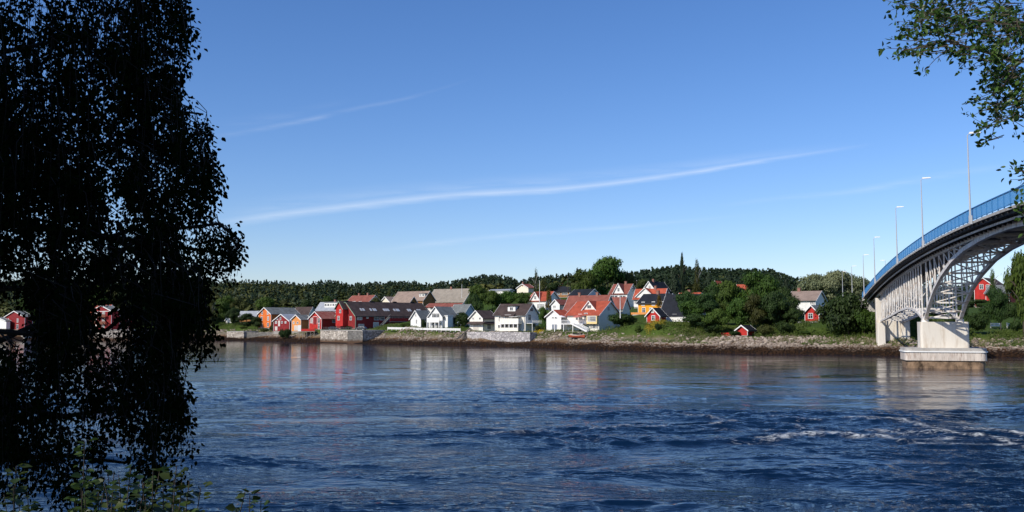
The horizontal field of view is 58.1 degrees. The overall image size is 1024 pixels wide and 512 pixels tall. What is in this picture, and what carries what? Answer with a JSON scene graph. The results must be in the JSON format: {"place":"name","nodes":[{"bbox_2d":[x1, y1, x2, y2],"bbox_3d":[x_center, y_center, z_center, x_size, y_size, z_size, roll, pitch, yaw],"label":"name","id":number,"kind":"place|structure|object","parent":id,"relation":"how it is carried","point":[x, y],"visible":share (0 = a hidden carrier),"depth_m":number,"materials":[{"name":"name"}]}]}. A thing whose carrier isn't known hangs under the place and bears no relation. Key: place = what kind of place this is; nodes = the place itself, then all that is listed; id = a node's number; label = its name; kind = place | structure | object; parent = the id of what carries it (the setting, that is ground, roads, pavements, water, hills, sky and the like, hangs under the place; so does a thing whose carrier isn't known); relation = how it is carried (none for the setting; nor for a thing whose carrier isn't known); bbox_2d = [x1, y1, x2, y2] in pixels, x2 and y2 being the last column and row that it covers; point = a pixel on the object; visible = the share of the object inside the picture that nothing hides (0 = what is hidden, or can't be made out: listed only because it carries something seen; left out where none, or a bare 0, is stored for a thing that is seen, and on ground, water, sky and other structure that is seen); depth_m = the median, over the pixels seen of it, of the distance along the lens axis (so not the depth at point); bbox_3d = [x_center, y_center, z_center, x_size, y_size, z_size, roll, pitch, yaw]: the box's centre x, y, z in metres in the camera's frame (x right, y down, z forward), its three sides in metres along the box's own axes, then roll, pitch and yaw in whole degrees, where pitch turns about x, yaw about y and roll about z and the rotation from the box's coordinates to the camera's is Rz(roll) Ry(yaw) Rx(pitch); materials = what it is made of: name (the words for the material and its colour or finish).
{"place":"outdoors","nodes":[
{"label":"outdoors","id":0,"kind":"place"},
{"bbox_2d":[0,340,1023,511],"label":"river","id":1,"kind":"structure","parent":0,"point":[314,427],"depth_m":58.47,"materials":[{"name":"liquid"}]},
{"bbox_2d":[0,292,1023,357],"bbox_3d":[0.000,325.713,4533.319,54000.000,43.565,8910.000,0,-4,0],"label":"ground","id":2,"kind":"structure","parent":0,"point":[629,331],"depth_m":257.90,"materials":[{"name":"green plant"}]},
{"bbox_2d":[4,311,32,338],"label":"red house","id":3,"kind":"structure","parent":2,"relation":"on","point":[16,322],"depth_m":408.58,"materials":[{"name":"paint"}]},
{"bbox_2d":[95,305,119,329],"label":"house","id":4,"kind":"structure","parent":2,"relation":"on","point":[104,312],"depth_m":399.45,"materials":[{"name":"paint"}]},
{"bbox_2d":[214,295,235,322],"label":"leafy tree","id":5,"kind":"object","parent":2,"relation":"on","point":[223,308],"visible":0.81,"depth_m":427.40,"materials":[{"name":"green plant"}]},
{"bbox_2d":[224,308,239,323],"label":"leafy tree","id":6,"kind":"object","parent":2,"relation":"on","point":[232,314],"visible":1,"depth_m":412.76,"materials":[{"name":"green plant"}]},
{"bbox_2d":[230,297,248,310],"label":"leafy tree","id":7,"kind":"object","parent":2,"relation":"on","point":[241,304],"visible":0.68,"depth_m":447.21,"materials":[{"name":"green plant"}]},
{"bbox_2d":[227,331,258,338],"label":"quay wall","id":8,"kind":"structure","parent":2,"relation":"on","point":[236,334],"depth_m":391.21,"materials":[{"name":"concrete"}]},
{"bbox_2d":[236,313,253,325],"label":"leafy tree","id":9,"kind":"object","parent":2,"relation":"on","point":[246,316],"visible":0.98,"depth_m":406.05,"materials":[{"name":"green plant"}]},
{"bbox_2d":[255,296,274,309],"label":"leafy tree","id":10,"kind":"object","parent":2,"relation":"on","point":[265,301],"visible":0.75,"depth_m":452.48,"materials":[{"name":"green plant"}]},
{"bbox_2d":[257,307,300,328],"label":"wooden house","id":11,"kind":"structure","parent":2,"relation":"on","point":[267,315],"depth_m":400.72,"materials":[{"name":"paint"}]},
{"bbox_2d":[272,314,295,333],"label":"boathouse","id":12,"kind":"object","parent":2,"relation":"on","point":[283,321],"visible":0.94,"depth_m":382.85,"materials":[{"name":"paint"}]},
{"bbox_2d":[290,315,308,333],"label":"boathouse","id":13,"kind":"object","parent":2,"relation":"on","point":[302,321],"visible":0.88,"depth_m":375.05,"materials":[{"name":"paint"}]},
{"bbox_2d":[307,311,335,329],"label":"boathouse","id":14,"kind":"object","parent":2,"relation":"on","point":[319,320],"visible":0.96,"depth_m":368.10,"materials":[{"name":"paint"}]},
{"bbox_2d":[315,300,336,312],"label":"white building","id":15,"kind":"structure","parent":2,"relation":"on","point":[326,306],"depth_m":431.13,"materials":[{"name":"paint"}]},
{"bbox_2d":[320,330,384,342],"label":"quay wall","id":16,"kind":"structure","parent":2,"relation":"on","point":[333,335],"depth_m":336.08,"materials":[{"name":"stone"}]},
{"bbox_2d":[347,331,361,342],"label":"quay side wall","id":17,"kind":"structure","parent":2,"relation":"on","point":[354,336],"depth_m":329.77,"materials":[{"name":"grey stone"}]},
{"bbox_2d":[347,293,378,301],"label":"house","id":18,"kind":"structure","parent":2,"relation":"on","point":[359,297],"depth_m":435.16,"materials":[{"name":"paint"}]},
{"bbox_2d":[334,300,426,328],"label":"long red building","id":19,"kind":"structure","parent":2,"relation":"on","point":[368,315],"depth_m":356.95,"materials":[{"name":"paint"}]},
{"bbox_2d":[391,297,417,302],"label":"beige roofed house","id":20,"kind":"structure","parent":2,"relation":"on","point":[404,299],"depth_m":412.82,"materials":[{"name":"paint"}]},
{"bbox_2d":[394,291,435,307],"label":"beige roofed hall","id":21,"kind":"structure","parent":2,"relation":"on","point":[424,298],"depth_m":444.50,"materials":[{"name":"paint"}]},
{"bbox_2d":[409,310,428,327],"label":"white shed","id":22,"kind":"structure","parent":2,"relation":"on","point":[416,317],"depth_m":329.19,"materials":[{"name":"paint"}]},
{"bbox_2d":[387,327,460,331],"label":"white fence","id":23,"kind":"object","parent":2,"relation":"on","point":[427,329],"visible":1,"depth_m":318.79,"materials":[{"name":"paint"}]},
{"bbox_2d":[427,306,456,327],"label":"white villa","id":24,"kind":"object","parent":2,"relation":"on","point":[440,317],"visible":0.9,"depth_m":322.92,"materials":[{"name":"paint"}]},
{"bbox_2d":[425,303,464,312],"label":"brown roofed house","id":25,"kind":"structure","parent":2,"relation":"on","point":[429,307],"depth_m":381.04,"materials":[{"name":"paint"}]},
{"bbox_2d":[432,287,469,302],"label":"tan roofed hall","id":26,"kind":"structure","parent":2,"relation":"on","point":[451,295],"depth_m":461.82,"materials":[{"name":"paint"}]},
{"bbox_2d":[453,312,469,326],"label":"shrub","id":27,"kind":"object","parent":2,"relation":"on","point":[462,319],"visible":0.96,"depth_m":323.55,"materials":[{"name":"green plant"}]},
{"bbox_2d":[452,304,474,324],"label":"grey house","id":28,"kind":"structure","parent":2,"relation":"on","point":[468,309],"depth_m":350.12,"materials":[{"name":"paint"}]},
{"bbox_2d":[465,292,483,309],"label":"leafy tree","id":29,"kind":"object","parent":2,"relation":"on","point":[474,300],"visible":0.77,"depth_m":357.88,"materials":[{"name":"green plant"}]},
{"bbox_2d":[467,284,487,309],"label":"leafy tree","id":30,"kind":"object","parent":2,"relation":"on","point":[479,289],"visible":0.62,"depth_m":397.59,"materials":[{"name":"green plant"}]},
{"bbox_2d":[467,310,494,331],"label":"house","id":31,"kind":"structure","parent":2,"relation":"on","point":[482,320],"depth_m":309.39,"materials":[{"name":"paint"}]},
{"bbox_2d":[483,289,504,312],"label":"leafy tree","id":32,"kind":"object","parent":2,"relation":"on","point":[493,297],"visible":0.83,"depth_m":363.35,"materials":[{"name":"green plant"}]},
{"bbox_2d":[467,332,536,341],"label":"garden stone wall","id":33,"kind":"structure","parent":2,"relation":"on","point":[513,336],"depth_m":289.11,"materials":[{"name":"grey stone"}]},
{"bbox_2d":[0,264,1005,322],"bbox_3d":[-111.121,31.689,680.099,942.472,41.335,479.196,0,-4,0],"label":"mixed forest","id":34,"kind":"object","parent":2,"relation":"on","point":[6,308],"visible":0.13,"depth_m":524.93,"materials":[{"name":"green plant"}]},
{"bbox_2d":[497,290,515,304],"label":"leafy tree","id":35,"kind":"object","parent":2,"relation":"on","point":[507,297],"visible":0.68,"depth_m":366.90,"materials":[{"name":"green plant"}]},
{"bbox_2d":[493,304,541,331],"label":"cream house","id":36,"kind":"structure","parent":2,"relation":"on","point":[516,317],"depth_m":297.82,"materials":[{"name":"paint"}]},
{"bbox_2d":[513,292,529,303],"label":"leafy tree","id":37,"kind":"object","parent":2,"relation":"on","point":[521,298],"visible":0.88,"depth_m":362.61,"materials":[{"name":"green plant"}]},
{"bbox_2d":[516,282,533,292],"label":"gabled house","id":38,"kind":"structure","parent":2,"relation":"on","point":[525,288],"depth_m":482.95,"materials":[{"name":"paint"}]},
{"bbox_2d":[527,291,559,309],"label":"white cottage","id":39,"kind":"structure","parent":2,"relation":"on","point":[534,298],"depth_m":362.59,"materials":[{"name":"paint"}]},
{"bbox_2d":[544,310,567,330],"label":"white annexe","id":40,"kind":"structure","parent":2,"relation":"on","point":[551,316],"depth_m":287.38,"materials":[{"name":"paint"}]},
{"bbox_2d":[549,299,566,309],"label":"white cottage","id":41,"kind":"structure","parent":2,"relation":"on","point":[557,304],"depth_m":338.98,"materials":[{"name":"paint"}]},
{"bbox_2d":[554,286,571,297],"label":"dark house","id":42,"kind":"structure","parent":2,"relation":"on","point":[562,291],"depth_m":444.37,"materials":[{"name":"paint"}]},
{"bbox_2d":[569,269,595,290],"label":"leafy tree","id":43,"kind":"object","parent":2,"relation":"on","point":[586,280],"visible":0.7,"depth_m":413.17,"materials":[{"name":"green plant"}]},
{"bbox_2d":[567,289,599,296],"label":"blue gabled house","id":44,"kind":"structure","parent":2,"relation":"on","point":[574,292],"depth_m":376.13,"materials":[{"name":"paint"}]},
{"bbox_2d":[554,301,619,331],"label":"red roofed house","id":45,"kind":"structure","parent":2,"relation":"on","point":[594,315],"depth_m":279.31,"materials":[{"name":"paint"}]},
{"bbox_2d":[563,292,614,310],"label":"brown roofed house","id":46,"kind":"structure","parent":2,"relation":"on","point":[571,301],"depth_m":333.85,"materials":[{"name":"paint"}]},
{"bbox_2d":[586,255,625,294],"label":"leafy tree","id":47,"kind":"object","parent":2,"relation":"on","point":[606,269],"visible":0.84,"depth_m":421.42,"materials":[{"name":"green plant"}]},
{"bbox_2d":[204,326,1023,348],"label":"rubble","id":48,"kind":"object","parent":2,"relation":"on","point":[751,340],"visible":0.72,"depth_m":230.66,"materials":[{"name":"grey stone"}]},
{"bbox_2d":[205,327,1023,346],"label":"shore grass","id":49,"kind":"structure","parent":2,"relation":"on","point":[856,342],"depth_m":221.37,"materials":[{"name":"green plant"}]},
{"bbox_2d":[215,333,1023,357],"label":"tidal stones","id":50,"kind":"object","parent":2,"relation":"on","point":[763,349],"visible":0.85,"depth_m":231.45,"materials":[{"name":"brown stone"}]},
{"bbox_2d":[608,313,633,324],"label":"shrub","id":51,"kind":"object","parent":2,"relation":"on","point":[617,319],"visible":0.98,"depth_m":268.04,"materials":[{"name":"green plant"}]},
{"bbox_2d":[612,297,630,314],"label":"brown roofed cottage","id":52,"kind":"structure","parent":2,"relation":"on","point":[625,304],"depth_m":336.65,"materials":[{"name":"paint"}]},
{"bbox_2d":[608,281,635,306],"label":"white house","id":53,"kind":"structure","parent":2,"relation":"on","point":[622,290],"depth_m":382.62,"materials":[{"name":"paint"}]},
{"bbox_2d":[616,271,636,284],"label":"leafy tree","id":54,"kind":"object","parent":2,"relation":"on","point":[629,278],"visible":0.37,"depth_m":429.03,"materials":[{"name":"green plant"}]},
{"bbox_2d":[632,286,668,308],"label":"white house","id":55,"kind":"structure","parent":2,"relation":"on","point":[638,294],"depth_m":354.66,"materials":[{"name":"paint"}]},
{"bbox_2d":[631,290,672,314],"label":"yellow house","id":56,"kind":"structure","parent":2,"relation":"on","point":[646,303],"depth_m":312.51,"materials":[{"name":"paint"}]},
{"bbox_2d":[644,308,667,322],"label":"red cottage","id":57,"kind":"structure","parent":2,"relation":"on","point":[657,314],"depth_m":269.10,"materials":[{"name":"paint"}]},
{"bbox_2d":[644,279,670,292],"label":"gabled house","id":58,"kind":"structure","parent":2,"relation":"on","point":[650,284],"depth_m":389.38,"materials":[{"name":"paint"}]},
{"bbox_2d":[668,271,682,293],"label":"spruce tree","id":59,"kind":"object","parent":2,"relation":"on","point":[674,286],"visible":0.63,"depth_m":398.92,"materials":[{"name":"green plant"}]},
{"bbox_2d":[679,251,686,291],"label":"poplar tree","id":60,"kind":"object","parent":2,"relation":"on","point":[682,275],"visible":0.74,"depth_m":409.82,"materials":[{"name":"green plant"}]},
{"bbox_2d":[661,294,705,321],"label":"dark roofed villa","id":61,"kind":"object","parent":2,"relation":"on","point":[670,308],"visible":0.33,"depth_m":277.08,"materials":[{"name":"paint"}]},
{"bbox_2d":[673,291,697,316],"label":"leafy tree","id":62,"kind":"object","parent":2,"relation":"on","point":[685,296],"visible":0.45,"depth_m":260.48,"materials":[{"name":"green plant"}]},
{"bbox_2d":[681,313,705,326],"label":"shrub","id":63,"kind":"object","parent":2,"relation":"on","point":[692,318],"visible":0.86,"depth_m":243.81,"materials":[{"name":"green plant"}]},
{"bbox_2d":[678,300,710,314],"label":"leafy tree","id":64,"kind":"object","parent":2,"relation":"on","point":[687,306],"visible":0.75,"depth_m":249.61,"materials":[{"name":"green plant"}]},
{"bbox_2d":[370,326,1023,344],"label":"dry grass","id":65,"kind":"structure","parent":2,"relation":"on","point":[709,338],"depth_m":233.78,"materials":[{"name":"plant"}]},
{"bbox_2d":[692,258,701,291],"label":"tree","id":66,"kind":"object","parent":2,"relation":"on","point":[696,283],"visible":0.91,"depth_m":399.79,"materials":[{"name":"green plant"}]},
{"bbox_2d":[690,292,717,321],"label":"leafy tree","id":67,"kind":"object","parent":2,"relation":"on","point":[705,301],"visible":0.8,"depth_m":246.38,"materials":[{"name":"green plant"}]},
{"bbox_2d":[701,308,730,332],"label":"leafy tree","id":68,"kind":"object","parent":2,"relation":"on","point":[717,317],"visible":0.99,"depth_m":235.58,"materials":[{"name":"green plant"}]},
{"bbox_2d":[714,280,741,322],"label":"leafy tree","id":69,"kind":"object","parent":2,"relation":"on","point":[729,291],"visible":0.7,"depth_m":260.14,"materials":[{"name":"green plant"}]},
{"bbox_2d":[725,297,750,326],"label":"leafy tree","id":70,"kind":"object","parent":2,"relation":"on","point":[736,309],"visible":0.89,"depth_m":240.77,"materials":[{"name":"green plant"}]},
{"bbox_2d":[734,325,756,335],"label":"red shed","id":71,"kind":"structure","parent":2,"relation":"on","point":[746,330],"depth_m":234.34,"materials":[{"name":"paint"}]},
{"bbox_2d":[744,294,765,327],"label":"leafy tree","id":72,"kind":"object","parent":2,"relation":"on","point":[756,313],"visible":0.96,"depth_m":237.94,"materials":[{"name":"green plant"}]},
{"bbox_2d":[737,269,779,319],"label":"leafy tree","id":73,"kind":"object","parent":2,"relation":"on","point":[760,284],"visible":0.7,"depth_m":259.93,"materials":[{"name":"green plant"}]},
{"bbox_2d":[758,291,790,323],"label":"leafy tree","id":74,"kind":"object","parent":2,"relation":"on","point":[775,304],"visible":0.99,"depth_m":236.19,"materials":[{"name":"green plant"}]},
{"bbox_2d":[775,320,795,332],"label":"shrub","id":75,"kind":"object","parent":2,"relation":"on","point":[782,326],"visible":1,"depth_m":227.85,"materials":[{"name":"green plant"}]},
{"bbox_2d":[776,286,800,316],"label":"leafy tree","id":76,"kind":"object","parent":2,"relation":"on","point":[789,297],"visible":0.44,"depth_m":254.12,"materials":[{"name":"green plant"}]},
{"bbox_2d":[781,308,801,323],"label":"tree","id":77,"kind":"object","parent":2,"relation":"on","point":[793,314],"visible":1,"depth_m":234.52,"materials":[{"name":"green plant"}]},
{"bbox_2d":[791,288,827,310],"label":"white house","id":78,"kind":"structure","parent":2,"relation":"on","point":[808,299],"depth_m":293.58,"materials":[{"name":"paint"}]},
{"bbox_2d":[798,305,823,322],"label":"red house","id":79,"kind":"structure","parent":2,"relation":"on","point":[809,311],"depth_m":247.14,"materials":[{"name":"paint"}]},
{"bbox_2d":[796,273,827,290],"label":"willow tree","id":80,"kind":"object","parent":2,"relation":"on","point":[809,283],"visible":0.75,"depth_m":317.69,"materials":[{"name":"green plant"}]},
{"bbox_2d":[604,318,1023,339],"bbox_3d":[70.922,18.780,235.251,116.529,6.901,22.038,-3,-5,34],"label":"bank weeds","id":81,"kind":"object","parent":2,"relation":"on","point":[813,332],"visible":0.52,"depth_m":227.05,"materials":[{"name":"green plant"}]},
{"bbox_2d":[816,269,852,299],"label":"willow tree","id":82,"kind":"object","parent":2,"relation":"on","point":[833,283],"visible":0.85,"depth_m":316.44,"materials":[{"name":"green plant"}]},
{"bbox_2d":[814,292,869,334],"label":"shrub","id":83,"kind":"object","parent":2,"relation":"on","point":[840,310],"visible":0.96,"depth_m":220.29,"materials":[{"name":"green plant"}]},
{"bbox_2d":[830,274,869,299],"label":"willow tree","id":84,"kind":"object","parent":2,"relation":"on","point":[855,284],"visible":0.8,"depth_m":317.59,"materials":[{"name":"green plant"}]},
{"bbox_2d":[854,306,875,333],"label":"shrub","id":85,"kind":"object","parent":2,"relation":"on","point":[866,319],"visible":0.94,"depth_m":218.55,"materials":[{"name":"green plant"}]},
{"bbox_2d":[862,184,1023,368],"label":"arch bridge","id":86,"kind":"structure","parent":2,"relation":"on","point":[943,345],"depth_m":144.99,"materials":[{"name":"grey concrete"}]},
{"bbox_2d":[967,132,979,223],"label":"street lamp","id":87,"kind":"object","parent":86,"relation":"on","point":[970,218],"visible":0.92,"depth_m":100.87,"materials":[{"name":"grey metal"}]},
{"bbox_2d":[963,311,991,331],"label":"shrub","id":88,"kind":"object","parent":2,"relation":"on","point":[977,322],"visible":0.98,"depth_m":211.07,"materials":[{"name":"green plant"}]},
{"bbox_2d":[974,277,1002,307],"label":"red house","id":89,"kind":"structure","parent":2,"relation":"on","point":[982,286],"depth_m":332.86,"materials":[{"name":"paint"}]},
{"bbox_2d":[978,286,1011,329],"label":"leafy tree","id":90,"kind":"object","parent":2,"relation":"on","point":[999,298],"visible":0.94,"depth_m":221.12,"materials":[{"name":"green plant"}]},
{"bbox_2d":[1000,302,1022,330],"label":"leafy tree","id":91,"kind":"object","parent":2,"relation":"on","point":[1010,310],"visible":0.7,"depth_m":214.68,"materials":[{"name":"green plant"}]},
{"bbox_2d":[1003,249,1023,335],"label":"leafy tree","id":92,"kind":"object","parent":2,"relation":"on","point":[1014,282],"visible":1,"depth_m":206.57,"materials":[{"name":"green plant"}]},
{"bbox_2d":[0,0,1023,287],"label":"sky","id":93,"kind":"structure","parent":0,"point":[421,141],"materials":[{"name":"blue"}]},
{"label":"near bank","id":94,"kind":"structure","parent":0,"visible":0},
{"bbox_2d":[0,463,31,511],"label":"hazel shrub","id":95,"kind":"object","parent":94,"relation":"on","point":[19,489],"visible":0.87,"depth_m":4.55,"materials":[{"name":"green plant"}]},
{"bbox_2d":[0,478,110,511],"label":"hazel shrub","id":96,"kind":"object","parent":94,"relation":"on","point":[35,507],"visible":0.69,"depth_m":4.85,"materials":[{"name":"green plant"}]},
{"bbox_2d":[64,438,97,511],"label":"hazel shrub","id":97,"kind":"object","parent":94,"relation":"on","point":[78,451],"visible":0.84,"depth_m":4.72,"materials":[{"name":"green plant"}]},
{"bbox_2d":[65,471,172,511],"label":"hazel shrub","id":98,"kind":"object","parent":94,"relation":"on","point":[109,498],"visible":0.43,"depth_m":5.10,"materials":[{"name":"green plant"}]},
{"bbox_2d":[0,0,248,511],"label":"weeping birch","id":99,"kind":"object","parent":94,"relation":"on","point":[177,312],"visible":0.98,"depth_m":8.31,"materials":[{"name":"green plant"}]},
{"bbox_2d":[70,464,184,511],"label":"hazel shrub","id":100,"kind":"object","parent":94,"relation":"on","point":[123,491],"visible":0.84,"depth_m":4.63,"materials":[{"name":"green plant"}]},
{"bbox_2d":[102,465,212,511],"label":"hazel shrub","id":101,"kind":"object","parent":94,"relation":"on","point":[172,499],"visible":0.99,"depth_m":4.55,"materials":[{"name":"green plant"}]},
{"bbox_2d":[130,475,248,511],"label":"hazel shrub","id":102,"kind":"object","parent":94,"relation":"on","point":[163,502],"visible":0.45,"depth_m":4.81,"materials":[{"name":"green plant"}]},
{"bbox_2d":[225,488,261,511],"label":"hazel shrub","id":103,"kind":"object","parent":94,"relation":"on","point":[231,507],"visible":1,"depth_m":4.53,"materials":[{"name":"green plant"}]},
{"bbox_2d":[878,0,1023,241],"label":"alder tree","id":104,"kind":"object","parent":94,"relation":"on","point":[1008,24],"visible":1,"depth_m":6.85,"materials":[{"name":"green plant"}]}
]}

